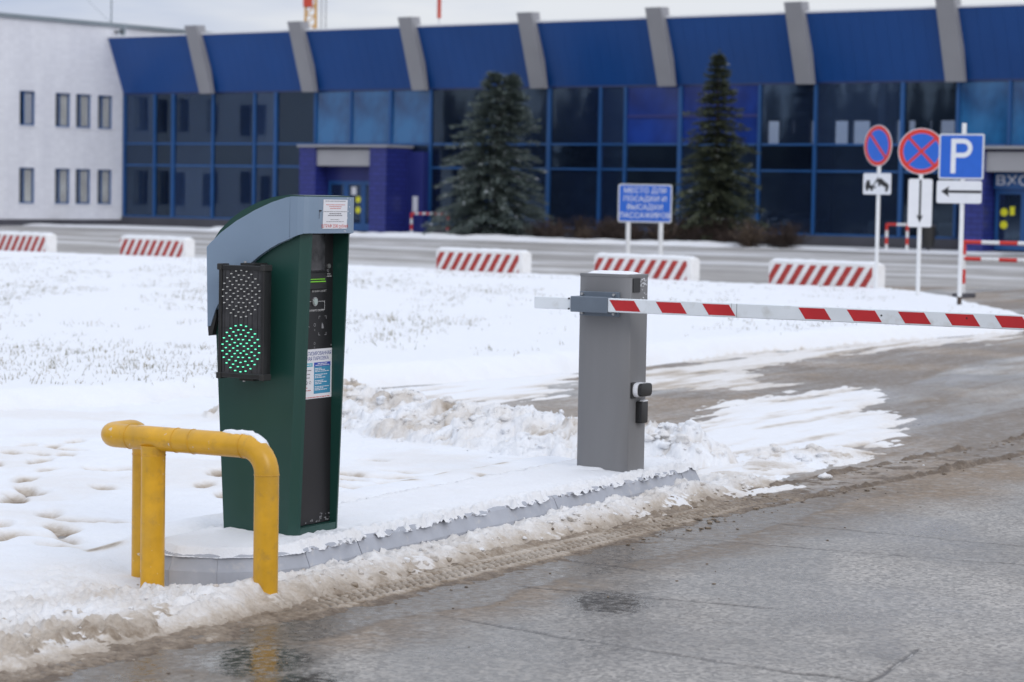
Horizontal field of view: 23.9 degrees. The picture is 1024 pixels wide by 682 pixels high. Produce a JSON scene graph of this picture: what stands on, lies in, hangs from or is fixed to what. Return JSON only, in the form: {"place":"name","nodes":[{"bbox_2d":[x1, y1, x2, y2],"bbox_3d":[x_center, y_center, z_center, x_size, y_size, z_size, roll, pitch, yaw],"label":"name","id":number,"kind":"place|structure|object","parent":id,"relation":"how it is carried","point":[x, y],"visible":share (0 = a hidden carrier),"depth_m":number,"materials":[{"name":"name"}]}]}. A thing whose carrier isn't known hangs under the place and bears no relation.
{"place":"outdoors","nodes":[
{"label":"outdoors","id":0,"kind":"place"},
{"bbox_2d":[0,12,208,225],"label":"white building","id":1,"kind":"structure","parent":0,"point":[61,126],"depth_m":108.47,"materials":[{"name":"paint"}]},
{"bbox_2d":[19,167,35,204],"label":"window","id":2,"kind":"structure","parent":1,"relation":"in","point":[27,174],"depth_m":107.23,"materials":[{"name":"grey glass"}]},
{"bbox_2d":[19,91,36,126],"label":"window","id":3,"kind":"structure","parent":1,"relation":"in","point":[27,98],"depth_m":107.05,"materials":[{"name":"grey glass"}]},
{"bbox_2d":[54,168,71,204],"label":"window","id":4,"kind":"structure","parent":1,"relation":"in","point":[62,174],"depth_m":108.92,"materials":[{"name":"grey glass"}]},
{"bbox_2d":[55,93,71,127],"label":"window","id":5,"kind":"structure","parent":1,"relation":"in","point":[62,98],"depth_m":108.68,"materials":[{"name":"grey glass"}]},
{"bbox_2d":[75,169,91,204],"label":"window","id":6,"kind":"structure","parent":1,"relation":"in","point":[83,179],"depth_m":109.91,"materials":[{"name":"grey glass"}]},
{"bbox_2d":[76,94,92,128],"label":"window","id":7,"kind":"structure","parent":1,"relation":"in","point":[83,99],"depth_m":109.70,"materials":[{"name":"grey glass"}]},
{"bbox_2d":[88,0,111,22],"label":"roof antenna","id":8,"kind":"object","parent":1,"relation":"on","point":[111,9],"depth_m":111.73,"materials":[{"name":"grey metal"}]},
{"bbox_2d":[97,169,112,204],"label":"window","id":9,"kind":"structure","parent":1,"relation":"in","point":[104,175],"depth_m":110.99,"materials":[{"name":"grey glass"}]},
{"bbox_2d":[97,95,113,129],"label":"window","id":10,"kind":"structure","parent":1,"relation":"in","point":[105,101],"depth_m":110.77,"materials":[{"name":"grey glass"}]},
{"bbox_2d":[115,27,125,35],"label":"horn loudspeaker","id":11,"kind":"object","parent":1,"relation":"attached to","point":[122,31],"visible":1,"depth_m":110.57,"materials":[{"name":"grey metal"}]},
{"bbox_2d":[0,226,1023,668],"bbox_3d":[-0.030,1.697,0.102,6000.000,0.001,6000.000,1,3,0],"label":"ground","id":12,"kind":"structure","parent":0,"point":[752,266],"depth_m":70.95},
{"bbox_2d":[0,231,56,251],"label":"concrete block","id":13,"kind":"object","parent":12,"relation":"on","point":[28,241],"depth_m":57.28,"materials":[{"name":"white concrete"}]},
{"bbox_2d":[120,235,194,257],"bbox_3d":[-8.131,-2.079,55.344,2.380,0.663,0.284,4,5,43],"label":"concrete block","id":14,"kind":"object","parent":12,"relation":"on","point":[150,245],"depth_m":55.11,"materials":[{"name":"white concrete"}]},
{"bbox_2d":[303,0,325,28],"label":"tower crane","id":15,"kind":"object","parent":12,"relation":"on","point":[307,4],"visible":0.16,"depth_m":168.59,"materials":[{"name":"beige metal"}]},
{"bbox_2d":[436,247,531,272],"bbox_3d":[-0.579,-1.523,48.267,2.380,0.665,0.284,4,5,43],"label":"concrete block","id":16,"kind":"object","parent":12,"relation":"on","point":[485,260],"depth_m":48.06,"materials":[{"name":"white concrete"}]},
{"bbox_2d":[420,70,554,236],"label":"spruce tree","id":17,"kind":"object","parent":12,"relation":"on","point":[496,192],"visible":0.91,"depth_m":93.84,"materials":[{"name":"green plant"}]},
{"bbox_2d":[22,223,1023,254],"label":"snow bank","id":18,"kind":"structure","parent":12,"relation":"on","point":[556,240],"depth_m":88.89,"materials":[{"name":"white snow"}]},
{"bbox_2d":[410,212,448,231],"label":"striped railing","id":19,"kind":"object","parent":18,"relation":"on","point":[411,216],"visible":0.58,"depth_m":98.99,"materials":[{"name":"metal"}]},
{"bbox_2d":[520,219,559,236],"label":"bare shrub","id":20,"kind":"object","parent":18,"relation":"on","point":[536,232],"visible":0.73,"depth_m":91.79,"materials":[{"name":"brown plant"}]},
{"bbox_2d":[556,214,596,238],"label":"bare shrub","id":21,"kind":"object","parent":18,"relation":"on","point":[574,230],"visible":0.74,"depth_m":90.80,"materials":[{"name":"brown plant"}]},
{"bbox_2d":[641,223,657,239],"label":"bare shrub","id":22,"kind":"object","parent":18,"relation":"on","point":[652,238],"visible":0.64,"depth_m":88.54,"materials":[{"name":"brown plant"}]},
{"bbox_2d":[700,213,739,241],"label":"bare shrub","id":23,"kind":"object","parent":18,"relation":"on","point":[715,229],"visible":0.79,"depth_m":87.24,"materials":[{"name":"brown plant"}]},
{"bbox_2d":[734,226,766,245],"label":"bare shrub","id":24,"kind":"object","parent":18,"relation":"on","point":[742,240],"visible":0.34,"depth_m":86.57,"materials":[{"name":"brown plant"}]},
{"bbox_2d":[728,217,775,247],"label":"bare shrub","id":25,"kind":"object","parent":18,"relation":"on","point":[747,234],"visible":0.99,"depth_m":85.53,"materials":[{"name":"brown plant"}]},
{"bbox_2d":[753,226,790,246],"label":"bare shrub","id":26,"kind":"object","parent":18,"relation":"on","point":[776,232],"visible":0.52,"depth_m":85.83,"materials":[{"name":"brown plant"}]},
{"bbox_2d":[761,232,782,246],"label":"bare shrub","id":27,"kind":"object","parent":18,"relation":"on","point":[775,242],"visible":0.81,"depth_m":85.15,"materials":[{"name":"brown plant"}]},
{"bbox_2d":[762,220,812,247],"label":"bare shrub","id":28,"kind":"object","parent":18,"relation":"on","point":[788,240],"visible":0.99,"depth_m":84.50,"materials":[{"name":"brown plant"}]},
{"bbox_2d":[885,223,908,249],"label":"striped railing","id":29,"kind":"object","parent":18,"relation":"on","point":[895,224],"visible":0.9,"depth_m":84.05,"materials":[{"name":"white metal"}]},
{"bbox_2d":[922,225,935,249],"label":"litter bin","id":30,"kind":"object","parent":18,"relation":"on","point":[928,237],"visible":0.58,"depth_m":84.64,"materials":[{"name":"grey metal"}]},
{"bbox_2d":[537,216,571,237],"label":"bare shrub","id":31,"kind":"object","parent":12,"relation":"on","point":[554,233],"visible":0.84,"depth_m":90.60,"materials":[{"name":"brown plant"}]},
{"bbox_2d":[107,0,1023,251],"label":"terminal building","id":32,"kind":"structure","parent":12,"relation":"on","point":[221,128],"depth_m":97.70,"materials":[{"name":"blue glass"}]},
{"bbox_2d":[437,0,440,23],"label":"red mast","id":33,"kind":"object","parent":32,"relation":"on","point":[438,9],"visible":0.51,"depth_m":158.89,"materials":[{"name":"red metal"}]},
{"bbox_2d":[570,223,597,238],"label":"bare shrub","id":34,"kind":"object","parent":12,"relation":"on","point":[583,235],"visible":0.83,"depth_m":90.07,"materials":[{"name":"brown plant"}]},
{"bbox_2d":[583,216,631,238],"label":"bare shrub","id":35,"kind":"object","parent":12,"relation":"on","point":[606,234],"visible":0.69,"depth_m":89.27,"materials":[{"name":"brown plant"}]},
{"bbox_2d":[585,212,635,238],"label":"bare shrub","id":36,"kind":"object","parent":12,"relation":"on","point":[598,226],"visible":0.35,"depth_m":90.15,"materials":[{"name":"brown plant"}]},
{"bbox_2d":[596,220,649,239],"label":"bare shrub","id":37,"kind":"object","parent":12,"relation":"on","point":[615,235],"visible":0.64,"depth_m":88.75,"materials":[{"name":"brown plant"}]},
{"bbox_2d":[615,222,649,239],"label":"bare shrub","id":38,"kind":"object","parent":12,"relation":"on","point":[637,235],"visible":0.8,"depth_m":88.37,"materials":[{"name":"brown plant"}]},
{"bbox_2d":[618,184,671,254],"bbox_3d":[3.507,-3.090,63.968,1.420,2.110,0.136,1,3,4],"label":"dropoff sign","id":39,"kind":"object","parent":12,"relation":"on","point":[647,203],"visible":0.99,"depth_m":63.88,"materials":[{"name":"blue metal"}]},
{"bbox_2d":[594,252,699,280],"bbox_3d":[2.538,-1.318,45.802,2.380,0.661,0.284,4,5,43],"label":"concrete block","id":40,"kind":"object","parent":12,"relation":"on","point":[671,267],"depth_m":45.49,"materials":[{"name":"white concrete"}]},
{"bbox_2d":[646,218,687,240],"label":"bare shrub","id":41,"kind":"object","parent":12,"relation":"on","point":[667,235],"visible":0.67,"depth_m":87.79,"materials":[{"name":"brown plant"}]},
{"bbox_2d":[668,210,705,240],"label":"bare shrub","id":42,"kind":"object","parent":12,"relation":"on","point":[684,229],"visible":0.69,"depth_m":87.76,"materials":[{"name":"brown plant"}]},
{"bbox_2d":[676,225,709,240],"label":"bare shrub","id":43,"kind":"object","parent":12,"relation":"on","point":[694,237],"visible":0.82,"depth_m":87.14,"materials":[{"name":"brown plant"}]},
{"bbox_2d":[665,49,770,244],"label":"spruce tree","id":44,"kind":"object","parent":12,"relation":"on","point":[720,195],"visible":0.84,"depth_m":87.94,"materials":[{"name":"green plant"}]},
{"bbox_2d":[712,229,738,241],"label":"bare shrub","id":45,"kind":"object","parent":12,"relation":"on","point":[727,238],"visible":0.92,"depth_m":86.67,"materials":[{"name":"brown plant"}]},
{"bbox_2d":[863,125,891,288],"bbox_3d":[6.390,-2.224,42.249,0.079,3.090,0.720,-1,4,-33],"label":"no parking sign","id":46,"kind":"object","parent":12,"relation":"on","point":[878,145],"visible":0.99,"depth_m":42.21,"materials":[{"name":"multicoloured"}]},
{"bbox_2d":[898,128,938,294],"bbox_3d":[6.702,-2.008,39.737,0.760,2.970,0.080,2,4,14],"label":"no stopping sign","id":47,"kind":"object","parent":12,"relation":"on","point":[918,150],"visible":0.88,"depth_m":39.67,"materials":[{"name":"multicoloured"}]},
{"bbox_2d":[936,123,984,304],"bbox_3d":[6.716,-1.789,36.278,0.720,2.950,0.081,3,4,29],"label":"parking sign","id":48,"kind":"object","parent":12,"relation":"on","point":[961,156],"visible":0.99,"depth_m":36.21,"materials":[{"name":"blue metal"}]},
{"bbox_2d":[0,0,1023,143],"label":"sky","id":49,"kind":"structure","parent":0,"point":[216,15],"materials":[{"name":"white"}]},
{"bbox_2d":[12,283,1023,681],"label":"road","id":50,"kind":"structure","parent":0,"point":[928,573],"depth_m":10.41,"materials":[{"name":"grey asphalt"}]},
{"bbox_2d":[101,420,279,594],"bbox_3d":[-1.304,0.736,10.192,0.940,0.782,0.376,3,4,29],"label":"guard rail","id":51,"kind":"object","parent":50,"relation":"on","point":[150,446],"visible":0.98,"depth_m":10.06,"materials":[{"name":"yellow metal"}]},
{"bbox_2d":[0,473,796,671],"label":"kerb snow","id":52,"kind":"structure","parent":50,"relation":"on","point":[213,606],"depth_m":10.14,"materials":[{"name":"white snow"}]},
{"bbox_2d":[164,468,699,585],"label":"traffic island","id":53,"kind":"structure","parent":50,"relation":"on","point":[196,569],"depth_m":11.04,"materials":[{"name":"grey concrete"}]},
{"bbox_2d":[207,195,353,535],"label":"ticket column","id":54,"kind":"structure","parent":53,"relation":"on","point":[290,411],"depth_m":10.68,"materials":[{"name":"green metal"}]},
{"bbox_2d":[216,261,271,381],"bbox_3d":[-1.152,-0.086,10.585,0.254,0.528,0.134,3,4,29],"label":"traffic light","id":55,"kind":"object","parent":54,"relation":"attached to","point":[244,333],"visible":1,"depth_m":10.53,"materials":[{"name":"black plastic"}]},
{"bbox_2d":[165,454,698,558],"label":"island snow","id":56,"kind":"structure","parent":53,"relation":"on","point":[419,507],"depth_m":11.84,"materials":[{"name":"white snow"}]},
{"bbox_2d":[534,270,1023,471],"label":"barrier gate","id":57,"kind":"structure","parent":53,"relation":"on","point":[614,308],"depth_m":13.31,"materials":[{"name":"metal"}]},
{"bbox_2d":[0,334,915,663],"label":"snow cover","id":58,"kind":"object","parent":50,"relation":"on","point":[64,468],"visible":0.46,"depth_m":16.74,"materials":[{"name":"white snow"}]},
{"bbox_2d":[2,377,924,660],"bbox_3d":[-1.259,0.706,13.639,4.862,0.343,9.246,3,4,30],"label":"snow clod heap","id":59,"kind":"object","parent":50,"relation":"on","point":[684,439],"visible":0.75,"depth_m":15.27,"materials":[{"name":"white snow"}]},
{"bbox_2d":[0,433,1023,681],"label":"tyre track slush","id":60,"kind":"object","parent":50,"relation":"on","point":[514,557],"visible":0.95,"depth_m":11.06,"materials":[{"name":"grey snow"}]},
{"bbox_2d":[167,439,1022,675],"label":"slush crumbs","id":61,"kind":"object","parent":50,"relation":"on","point":[713,515],"visible":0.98,"depth_m":13.13,"materials":[{"name":"grey snow"}]},
{"bbox_2d":[341,378,883,473],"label":"snow","id":62,"kind":"structure","parent":50,"relation":"on","point":[729,462],"depth_m":15.80,"materials":[{"name":"white snow"}]},
{"bbox_2d":[768,258,884,287],"bbox_3d":[5.665,-1.136,43.656,2.380,0.664,0.284,4,5,43],"label":"concrete block","id":63,"kind":"object","parent":50,"relation":"on","point":[783,271],"depth_m":43.50,"materials":[{"name":"concrete"}]},
{"bbox_2d":[952,240,1023,297],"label":"striped railing","id":64,"kind":"object","parent":50,"relation":"on","point":[971,295],"visible":0.78,"depth_m":43.25,"materials":[{"name":"metal"}]},
{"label":"lawn","id":65,"kind":"structure","parent":0,"visible":0},
{"bbox_2d":[0,250,1023,387],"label":"lawn snow","id":66,"kind":"structure","parent":65,"relation":"on","point":[121,303],"depth_m":31.31,"materials":[{"name":"white snow"}]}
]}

